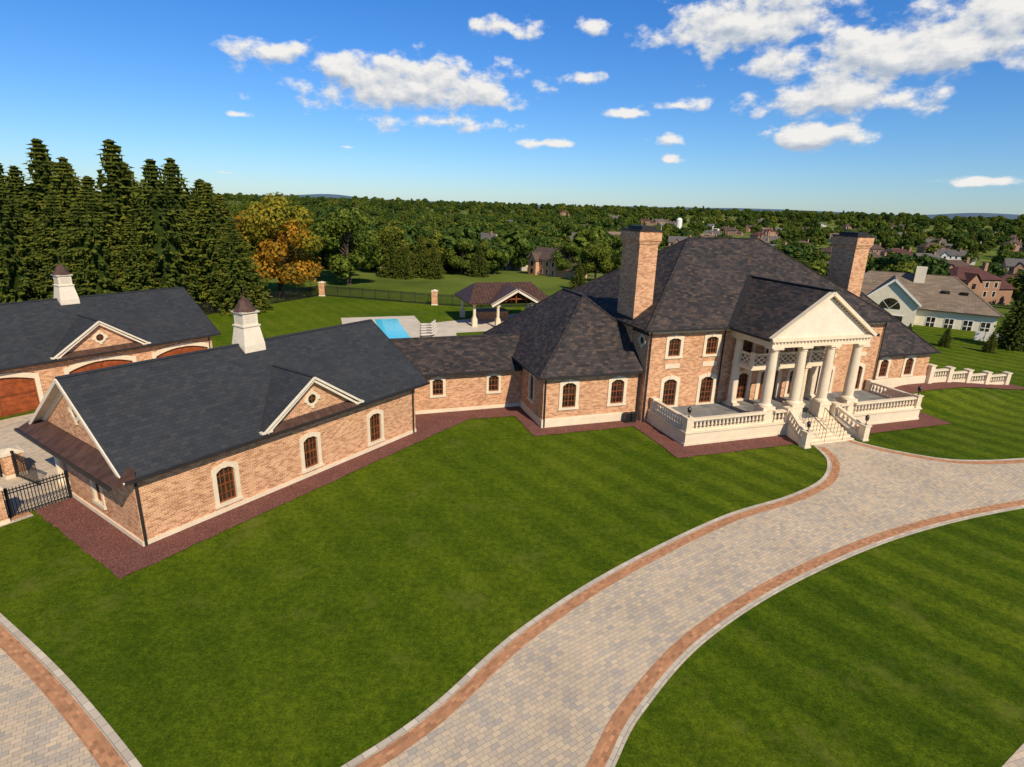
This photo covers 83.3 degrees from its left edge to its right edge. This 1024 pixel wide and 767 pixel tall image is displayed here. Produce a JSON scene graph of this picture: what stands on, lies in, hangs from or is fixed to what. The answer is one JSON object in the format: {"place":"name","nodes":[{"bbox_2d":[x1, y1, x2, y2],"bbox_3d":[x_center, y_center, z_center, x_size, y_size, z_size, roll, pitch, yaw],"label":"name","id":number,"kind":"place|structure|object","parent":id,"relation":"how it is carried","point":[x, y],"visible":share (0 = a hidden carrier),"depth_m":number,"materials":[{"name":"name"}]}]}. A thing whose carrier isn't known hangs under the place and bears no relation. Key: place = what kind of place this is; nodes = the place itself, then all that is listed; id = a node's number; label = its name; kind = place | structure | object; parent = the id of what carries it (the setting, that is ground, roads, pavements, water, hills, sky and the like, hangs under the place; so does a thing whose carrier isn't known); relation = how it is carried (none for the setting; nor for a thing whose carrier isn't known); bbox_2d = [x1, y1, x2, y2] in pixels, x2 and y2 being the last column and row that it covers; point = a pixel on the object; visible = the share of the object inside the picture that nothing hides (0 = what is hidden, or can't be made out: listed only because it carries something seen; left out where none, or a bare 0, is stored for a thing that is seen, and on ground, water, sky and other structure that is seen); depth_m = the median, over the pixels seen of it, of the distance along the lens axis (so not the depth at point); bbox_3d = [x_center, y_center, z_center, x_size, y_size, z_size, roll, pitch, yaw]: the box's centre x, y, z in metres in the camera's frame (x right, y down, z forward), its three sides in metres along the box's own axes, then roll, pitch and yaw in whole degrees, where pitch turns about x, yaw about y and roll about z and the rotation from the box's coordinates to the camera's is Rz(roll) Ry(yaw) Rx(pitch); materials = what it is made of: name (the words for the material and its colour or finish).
{"place":"outdoors","nodes":[
{"label":"outdoors","id":0,"kind":"place"},
{"bbox_2d":[0,446,27,479],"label":"brick pier","id":1,"kind":"structure","parent":0,"point":[7,467],"depth_m":31.33,"materials":[{"name":"beige brick"}]},
{"bbox_2d":[0,413,71,516],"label":"courtyard paving","id":2,"kind":"structure","parent":0,"point":[43,460],"depth_m":32.44,"materials":[{"name":"beige stone"}]},
{"bbox_2d":[0,486,10,524],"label":"brick pier","id":3,"kind":"structure","parent":2,"relation":"on","point":[4,519],"depth_m":26.96,"materials":[{"name":"beige brick"}]},
{"bbox_2d":[10,450,39,485],"bbox_3d":[-26.149,4.552,30.977,2.301,1.550,0.133,10,19,24],"label":"iron fence","id":4,"kind":"object","parent":2,"relation":"on","point":[14,461],"visible":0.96,"depth_m":31.01,"materials":[{"name":"black metal"}]},
{"bbox_2d":[0,253,220,417],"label":"brick garage","id":5,"kind":"structure","parent":0,"point":[66,329],"depth_m":44.36,"materials":[{"name":"beige"}]},
{"bbox_2d":[0,334,206,417],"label":"garage doors","id":6,"kind":"structure","parent":5,"relation":"in","point":[18,395],"depth_m":40.84,"materials":[{"name":"brown wood"}]},
{"bbox_2d":[318,281,325,295],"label":"brick pier","id":7,"kind":"structure","parent":0,"point":[322,285],"depth_m":93.92,"materials":[{"name":"beige brick"}]},
{"bbox_2d":[341,314,515,337],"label":"pool patio","id":8,"kind":"structure","parent":0,"point":[445,328],"depth_m":74.32,"materials":[{"name":"stone"}]},
{"bbox_2d":[372,318,412,337],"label":"swimming pool","id":9,"kind":"structure","parent":8,"relation":"on","point":[392,327],"depth_m":71.67,"materials":[{"name":"liquid"}]},
{"bbox_2d":[420,330,436,336],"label":"pool lounge chair","id":10,"kind":"object","parent":8,"relation":"on","point":[433,332],"visible":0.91,"depth_m":67.43,"materials":[{"name":"beige paint"}]},
{"bbox_2d":[420,327,436,333],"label":"pool lounge chair","id":11,"kind":"object","parent":8,"relation":"on","point":[430,331],"visible":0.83,"depth_m":68.84,"materials":[{"name":"beige paint"}]},
{"bbox_2d":[454,282,547,326],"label":"pool pavilion","id":12,"kind":"structure","parent":8,"relation":"on","point":[496,294],"depth_m":75.23,"materials":[{"name":"beige stone"}]},
{"bbox_2d":[431,289,438,304],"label":"brick pier","id":13,"kind":"structure","parent":0,"point":[434,292],"depth_m":88.53,"materials":[{"name":"beige brick"}]},
{"bbox_2d":[0,200,1023,766],"bbox_3d":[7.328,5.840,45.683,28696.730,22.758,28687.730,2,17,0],"label":"ground","id":14,"kind":"structure","parent":0,"point":[340,622],"depth_m":22.79,"materials":[{"name":"green plant"}]},
{"bbox_2d":[0,163,10,198],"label":"spruce tree","id":15,"kind":"object","parent":14,"relation":"on","point":[2,172],"visible":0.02,"depth_m":87.34,"materials":[{"name":"green plant"}]},
{"bbox_2d":[2,165,33,225],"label":"spruce tree","id":16,"kind":"object","parent":14,"relation":"on","point":[15,186],"visible":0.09,"depth_m":82.31,"materials":[{"name":"green plant"}]},
{"bbox_2d":[0,179,50,302],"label":"spruce tree","id":17,"kind":"object","parent":14,"relation":"on","point":[14,242],"visible":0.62,"depth_m":70.55,"materials":[{"name":"green plant"}]},
{"bbox_2d":[14,138,56,239],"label":"spruce tree","id":18,"kind":"object","parent":14,"relation":"on","point":[42,165],"visible":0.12,"depth_m":76.74,"materials":[{"name":"green plant"}]},
{"bbox_2d":[19,190,85,299],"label":"spruce tree","id":19,"kind":"object","parent":14,"relation":"on","point":[55,221],"visible":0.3,"depth_m":71.65,"materials":[{"name":"green plant"}]},
{"bbox_2d":[26,157,81,225],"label":"spruce tree","id":20,"kind":"object","parent":14,"relation":"on","point":[63,159],"visible":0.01,"depth_m":84.87,"materials":[{"name":"green plant"}]},
{"bbox_2d":[33,161,97,286],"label":"spruce tree","id":21,"kind":"object","parent":14,"relation":"on","point":[65,188],"visible":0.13,"depth_m":74.52,"materials":[{"name":"green plant"}]},
{"bbox_2d":[79,176,100,211],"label":"spruce tree","id":22,"kind":"object","parent":14,"relation":"on","point":[88,180],"visible":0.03,"depth_m":81.60,"materials":[{"name":"green plant"}]},
{"bbox_2d":[46,184,140,298],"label":"spruce tree","id":23,"kind":"object","parent":14,"relation":"on","point":[93,240],"visible":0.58,"depth_m":70.92,"materials":[{"name":"green plant"}]},
{"bbox_2d":[78,139,142,283],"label":"spruce tree","id":24,"kind":"object","parent":14,"relation":"on","point":[116,197],"visible":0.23,"depth_m":75.13,"materials":[{"name":"green plant"}]},
{"bbox_2d":[123,168,142,194],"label":"spruce tree","id":25,"kind":"object","parent":14,"relation":"on","point":[137,185],"visible":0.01,"depth_m":83.90,"materials":[{"name":"green plant"}]},
{"bbox_2d":[107,219,163,291],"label":"spruce tree","id":26,"kind":"object","parent":14,"relation":"on","point":[132,257],"visible":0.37,"depth_m":72.92,"materials":[{"name":"green plant"}]},
{"bbox_2d":[111,159,210,309],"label":"spruce tree","id":27,"kind":"object","parent":14,"relation":"on","point":[159,226],"visible":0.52,"depth_m":74.93,"materials":[{"name":"green plant"}]},
{"bbox_2d":[158,158,195,232],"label":"spruce tree","id":28,"kind":"object","parent":14,"relation":"on","point":[171,170],"visible":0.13,"depth_m":82.91,"materials":[{"name":"green plant"}]},
{"bbox_2d":[183,179,227,244],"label":"spruce tree","id":29,"kind":"object","parent":14,"relation":"on","point":[193,202],"visible":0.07,"depth_m":81.42,"materials":[{"name":"green plant"}]},
{"bbox_2d":[170,182,264,312],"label":"spruce tree","id":30,"kind":"object","parent":14,"relation":"on","point":[211,227],"visible":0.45,"depth_m":77.34,"materials":[{"name":"green plant"}]},
{"bbox_2d":[14,286,429,546],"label":"brick garage","id":31,"kind":"structure","parent":14,"relation":"on","point":[149,451],"depth_m":29.26,"materials":[{"name":"beige"}]},
{"bbox_2d":[1,470,72,517],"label":"iron fence","id":32,"kind":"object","parent":31,"relation":"attached to","point":[6,495],"depth_m":28.28,"materials":[{"name":"black metal"}]},
{"bbox_2d":[72,394,379,502],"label":"windows","id":33,"kind":"structure","parent":31,"relation":"in","point":[225,476],"depth_m":31.70,"materials":[{"name":"black glass"}]},
{"bbox_2d":[201,219,273,315],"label":"spruce tree","id":34,"kind":"object","parent":14,"relation":"on","point":[235,265],"visible":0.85,"depth_m":76.95,"materials":[{"name":"green plant"}]},
{"bbox_2d":[213,194,269,303],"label":"spruce tree","id":35,"kind":"object","parent":14,"relation":"on","point":[223,205],"visible":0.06,"depth_m":82.56,"materials":[{"name":"green plant"}]},
{"bbox_2d":[230,217,260,257],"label":"deciduous tree","id":36,"kind":"object","parent":14,"relation":"on","point":[247,244],"visible":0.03,"depth_m":119.84,"materials":[{"name":"green plant"}]},
{"bbox_2d":[198,286,318,314],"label":"iron fence","id":37,"kind":"object","parent":14,"relation":"on","point":[288,294],"visible":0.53,"depth_m":87.69,"materials":[{"name":"black metal"}]},
{"bbox_2d":[231,192,323,297],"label":"autumn tree","id":38,"kind":"object","parent":14,"relation":"on","point":[266,222],"visible":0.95,"depth_m":86.53,"materials":[{"name":"orange plant"}]},
{"bbox_2d":[307,205,363,277],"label":"deciduous tree","id":39,"kind":"object","parent":14,"relation":"on","point":[321,253],"visible":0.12,"depth_m":113.17,"materials":[{"name":"green plant"}]},
{"bbox_2d":[309,206,382,284],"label":"deciduous tree","id":40,"kind":"object","parent":14,"relation":"on","point":[337,224],"visible":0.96,"depth_m":103.09,"materials":[{"name":"green plant"}]},
{"bbox_2d":[325,286,431,304],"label":"iron fence","id":41,"kind":"object","parent":14,"relation":"on","point":[358,294],"visible":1,"depth_m":91.77,"materials":[{"name":"black metal"}]},
{"bbox_2d":[376,235,398,277],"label":"spruce tree","id":42,"kind":"object","parent":14,"relation":"on","point":[386,269],"visible":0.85,"depth_m":118.96,"materials":[{"name":"green plant"}]},
{"bbox_2d":[368,224,412,265],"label":"deciduous tree","id":43,"kind":"object","parent":14,"relation":"on","point":[393,231],"visible":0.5,"depth_m":121.80,"materials":[{"name":"green plant"}]},
{"bbox_2d":[392,244,414,279],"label":"spruce tree","id":44,"kind":"object","parent":14,"relation":"on","point":[403,270],"visible":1,"depth_m":117.60,"materials":[{"name":"green plant"}]},
{"bbox_2d":[35,406,796,578],"bbox_3d":[-3.549,3.699,38.418,44.914,0.001,17.959,-6,19,-24],"label":"mulch bed","id":45,"kind":"object","parent":14,"relation":"on","point":[118,553],"visible":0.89,"depth_m":29.76,"materials":[{"name":"brown soil"}]},
{"bbox_2d":[409,233,429,278],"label":"spruce tree","id":46,"kind":"object","parent":14,"relation":"on","point":[419,257],"visible":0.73,"depth_m":120.81,"materials":[{"name":"green plant"}]},
{"bbox_2d":[422,242,446,279],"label":"spruce tree","id":47,"kind":"object","parent":14,"relation":"on","point":[434,268],"visible":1,"depth_m":119.39,"materials":[{"name":"green plant"}]},
{"bbox_2d":[423,231,449,265],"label":"deciduous tree","id":48,"kind":"object","parent":14,"relation":"on","point":[434,237],"visible":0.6,"depth_m":128.69,"materials":[{"name":"green plant"}]},
{"bbox_2d":[443,238,473,274],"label":"deciduous tree","id":49,"kind":"object","parent":14,"relation":"on","point":[465,247],"visible":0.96,"depth_m":127.07,"materials":[{"name":"green plant"}]},
{"bbox_2d":[467,242,490,277],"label":"spruce tree","id":50,"kind":"object","parent":14,"relation":"on","point":[479,264],"visible":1,"depth_m":125.14,"materials":[{"name":"green plant"}]},
{"bbox_2d":[439,294,530,307],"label":"iron fence","id":51,"kind":"object","parent":14,"relation":"on","point":[453,296],"visible":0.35,"depth_m":88.63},
{"bbox_2d":[472,242,497,269],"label":"deciduous tree","id":52,"kind":"object","parent":14,"relation":"on","point":[484,245],"visible":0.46,"depth_m":130.74,"materials":[{"name":"green plant"}]},
{"bbox_2d":[477,231,498,240],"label":"suburban house","id":53,"kind":"structure","parent":14,"relation":"on","point":[491,234],"depth_m":328.74,"materials":[{"name":"white"}]},
{"bbox_2d":[497,260,526,270],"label":"suburban house","id":54,"kind":"structure","parent":14,"relation":"on","point":[508,266],"depth_m":157.43,"materials":[{"name":"beige"}]},
{"bbox_2d":[527,246,586,277],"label":"suburban house","id":55,"kind":"structure","parent":14,"relation":"on","point":[540,261],"depth_m":134.62,"materials":[{"name":"brick"}]},
{"bbox_2d":[100,191,1023,305],"bbox_3d":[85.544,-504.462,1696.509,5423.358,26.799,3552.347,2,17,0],"label":"distant woods","id":56,"kind":"object","parent":14,"relation":"on","point":[588,235],"visible":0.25,"depth_m":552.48,"materials":[{"name":"green plant"}]},
{"bbox_2d":[550,241,580,270],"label":"deciduous tree","id":57,"kind":"object","parent":14,"relation":"on","point":[572,250],"visible":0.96,"depth_m":129.11,"materials":[{"name":"green plant"}]},
{"bbox_2d":[567,260,588,289],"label":"spruce tree","id":58,"kind":"object","parent":14,"relation":"on","point":[578,279],"visible":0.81,"depth_m":108.23,"materials":[{"name":"green plant"}]},
{"bbox_2d":[581,239,613,278],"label":"deciduous tree","id":59,"kind":"object","parent":14,"relation":"on","point":[595,255],"visible":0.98,"depth_m":119.90,"materials":[{"name":"green plant"}]},
{"bbox_2d":[610,248,621,270],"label":"deciduous tree","id":60,"kind":"object","parent":14,"relation":"on","point":[616,258],"visible":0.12,"depth_m":110.63,"materials":[{"name":"green plant"}]},
{"bbox_2d":[640,218,654,224],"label":"suburban house","id":61,"kind":"structure","parent":14,"relation":"on","point":[648,221],"depth_m":884.45,"materials":[{"name":"brick"}]},
{"bbox_2d":[653,218,664,224],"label":"suburban house","id":62,"kind":"structure","parent":14,"relation":"on","point":[662,220],"depth_m":894.79,"materials":[{"name":"brick"}]},
{"bbox_2d":[389,225,940,448],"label":"brick mansion","id":63,"kind":"structure","parent":14,"relation":"on","point":[726,339],"depth_m":42.76,"materials":[{"name":"brown brick"}]},
{"bbox_2d":[432,337,911,406],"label":"windows","id":64,"kind":"structure","parent":63,"relation":"in","point":[568,400],"depth_m":42.87,"materials":[{"name":"black glass"}]},
{"bbox_2d":[676,218,681,228],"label":"storage tank","id":65,"kind":"object","parent":14,"relation":"on","point":[679,223],"visible":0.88,"depth_m":785.39,"materials":[{"name":"white metal"}]},
{"bbox_2d":[668,235,691,245],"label":"suburban house","id":66,"kind":"structure","parent":14,"relation":"on","point":[673,240],"depth_m":340.31,"materials":[{"name":"brick"}]},
{"bbox_2d":[704,229,720,234],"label":"suburban house","id":67,"kind":"structure","parent":14,"relation":"on","point":[717,232],"depth_m":552.01,"materials":[{"name":"brick"}]},
{"bbox_2d":[723,226,743,235],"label":"suburban house","id":68,"kind":"structure","parent":14,"relation":"on","point":[731,231],"depth_m":646.42,"materials":[{"name":"brick"}]},
{"bbox_2d":[745,224,755,231],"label":"suburban house","id":69,"kind":"structure","parent":14,"relation":"on","point":[747,227],"depth_m":822.40,"materials":[{"name":"brick"}]},
{"bbox_2d":[750,230,766,238],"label":"suburban house","id":70,"kind":"structure","parent":14,"relation":"on","point":[760,235],"depth_m":532.31,"materials":[{"name":"brick"}]},
{"bbox_2d":[760,228,778,235],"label":"suburban house","id":71,"kind":"structure","parent":14,"relation":"on","point":[769,232],"depth_m":654.27,"materials":[{"name":"brick"}]},
{"bbox_2d":[763,235,785,241],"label":"suburban house","id":72,"kind":"structure","parent":14,"relation":"on","point":[771,237],"depth_m":494.39,"materials":[{"name":"brick"}]},
{"bbox_2d":[821,246,831,259],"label":"suburban house","id":73,"kind":"structure","parent":14,"relation":"on","point":[827,250],"depth_m":304.81,"materials":[{"name":"brick"}]},
{"bbox_2d":[842,223,856,229],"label":"suburban house","id":74,"kind":"structure","parent":14,"relation":"on","point":[845,226],"depth_m":943.00,"materials":[{"name":"brick"}]},
{"bbox_2d":[869,243,885,254],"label":"suburban house","id":75,"kind":"structure","parent":14,"relation":"on","point":[877,248],"depth_m":414.74,"materials":[{"name":"brick"}]},
{"bbox_2d":[880,247,912,256],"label":"suburban house","id":76,"kind":"structure","parent":14,"relation":"on","point":[905,251],"depth_m":311.46,"materials":[{"name":"brick"}]},
{"bbox_2d":[853,412,951,432],"bbox_3d":[28.218,2.650,44.593,10.000,0.157,4.600,-4,18,-18],"label":"mulch bed","id":77,"kind":"object","parent":14,"relation":"on","point":[925,420],"visible":0.28,"depth_m":43.61,"materials":[{"name":"brown soil"}]},
{"bbox_2d":[914,252,941,259],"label":"suburban house","id":78,"kind":"structure","parent":14,"relation":"on","point":[935,254],"depth_m":333.10,"materials":[{"name":"brick"}]},
{"bbox_2d":[861,266,1004,332],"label":"neighbour house","id":79,"kind":"structure","parent":14,"relation":"on","point":[920,296],"depth_m":83.54,"materials":[{"name":"paint"}]},
{"bbox_2d":[916,241,950,252],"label":"suburban house","id":80,"kind":"structure","parent":14,"relation":"on","point":[921,248],"depth_m":438.90,"materials":[{"name":"brick"}]},
{"bbox_2d":[925,238,952,249],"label":"suburban house","id":81,"kind":"structure","parent":14,"relation":"on","point":[942,240],"depth_m":477.25,"materials":[{"name":"brick"}]},
{"bbox_2d":[937,326,952,347],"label":"evergreen shrub","id":82,"kind":"object","parent":14,"relation":"on","point":[946,341],"visible":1,"depth_m":70.31,"materials":[{"name":"green plant"}]},
{"bbox_2d":[881,380,1023,397],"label":"mulch bed","id":83,"kind":"object","parent":14,"relation":"on","point":[910,388],"visible":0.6,"depth_m":51.07,"materials":[{"name":"brown soil"}]},
{"bbox_2d":[939,257,971,267],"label":"suburban house","id":84,"kind":"structure","parent":14,"relation":"on","point":[954,263],"depth_m":235.10,"materials":[{"name":"brick"}]},
{"bbox_2d":[936,248,976,264],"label":"suburban house","id":85,"kind":"structure","parent":14,"relation":"on","point":[947,254],"depth_m":376.39,"materials":[{"name":"white"}]},
{"bbox_2d":[925,364,1012,384],"bbox_3d":[41.581,-1.356,54.767,10.900,3.100,4.300,-4,18,-18],"label":"garden balustrade","id":86,"kind":"object","parent":14,"relation":"on","point":[968,375],"visible":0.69,"depth_m":52.76,"materials":[{"name":"beige stone"}]},
{"bbox_2d":[981,331,997,353],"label":"evergreen shrub","id":87,"kind":"object","parent":14,"relation":"on","point":[990,344],"visible":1,"depth_m":67.94,"materials":[{"name":"green plant"}]},
{"bbox_2d":[974,331,1023,340],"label":"white fence","id":88,"kind":"object","parent":14,"relation":"on","point":[979,335],"visible":0.37,"depth_m":74.52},
{"bbox_2d":[990,292,1023,351],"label":"evergreen tree","id":89,"kind":"object","parent":14,"relation":"on","point":[1011,335],"visible":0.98,"depth_m":69.54,"materials":[{"name":"green plant"}]},
{"bbox_2d":[998,274,1023,299],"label":"suburban house","id":90,"kind":"structure","parent":14,"relation":"on","point":[1004,277],"depth_m":192.97,"materials":[{"name":"brick"}]},
{"bbox_2d":[999,240,1023,251],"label":"suburban house","id":91,"kind":"structure","parent":14,"relation":"on","point":[1019,245],"depth_m":477.80,"materials":[{"name":"brick"}]},
{"bbox_2d":[1000,258,1023,274],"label":"suburban house","id":92,"kind":"structure","parent":14,"relation":"on","point":[1012,265],"depth_m":263.82,"materials":[{"name":"brick"}]},
{"bbox_2d":[1009,234,1017,240],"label":"suburban house","id":93,"kind":"structure","parent":14,"relation":"on","point":[1014,237],"depth_m":643.60,"materials":[{"name":"brick"}]},
{"bbox_2d":[0,441,1023,766],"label":"driveway","id":94,"kind":"structure","parent":0,"point":[556,693],"depth_m":21.60,"materials":[{"name":"beige stone"}]},
{"bbox_2d":[0,514,33,526],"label":"courtyard paving edge","id":95,"kind":"object","parent":94,"relation":"on","point":[21,518],"visible":1,"depth_m":27.48,"materials":[{"name":"beige stone"}]},
{"bbox_2d":[9,511,31,520],"bbox_3d":[-30.337,9.034,18.570,0.400,0.001,24.100,13,20,32],"label":"courtyard paving edge","id":96,"kind":"object","parent":94,"relation":"on","point":[20,515],"visible":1,"depth_m":27.82,"materials":[{"name":"orange brick"}]},
{"bbox_2d":[0,440,1023,766],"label":"driveway border","id":97,"kind":"object","parent":94,"relation":"on","point":[100,738],"visible":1,"depth_m":20.01,"materials":[{"name":"brown brick"}]},
{"bbox_2d":[0,0,1023,214],"label":"sky","id":98,"kind":"structure","parent":0,"point":[912,107],"materials":[{"name":"blue"}]},
{"bbox_2d":[258,194,1019,218],"bbox_3d":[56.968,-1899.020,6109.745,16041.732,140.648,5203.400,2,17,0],"label":"hills","id":99,"kind":"structure","parent":0,"point":[1008,216],"depth_m":7748.78,"materials":[{"name":"green plant"}]},
{"bbox_2d":[949,262,1014,304],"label":"suburban house","id":100,"kind":"structure","parent":0,"point":[984,284],"depth_m":138.37,"materials":[{"name":"brick"}]},
{"bbox_2d":[1002,743,1023,766],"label":"paved path","id":101,"kind":"structure","parent":0,"point":[1016,759],"depth_m":16.78,"materials":[{"name":"beige stone"}]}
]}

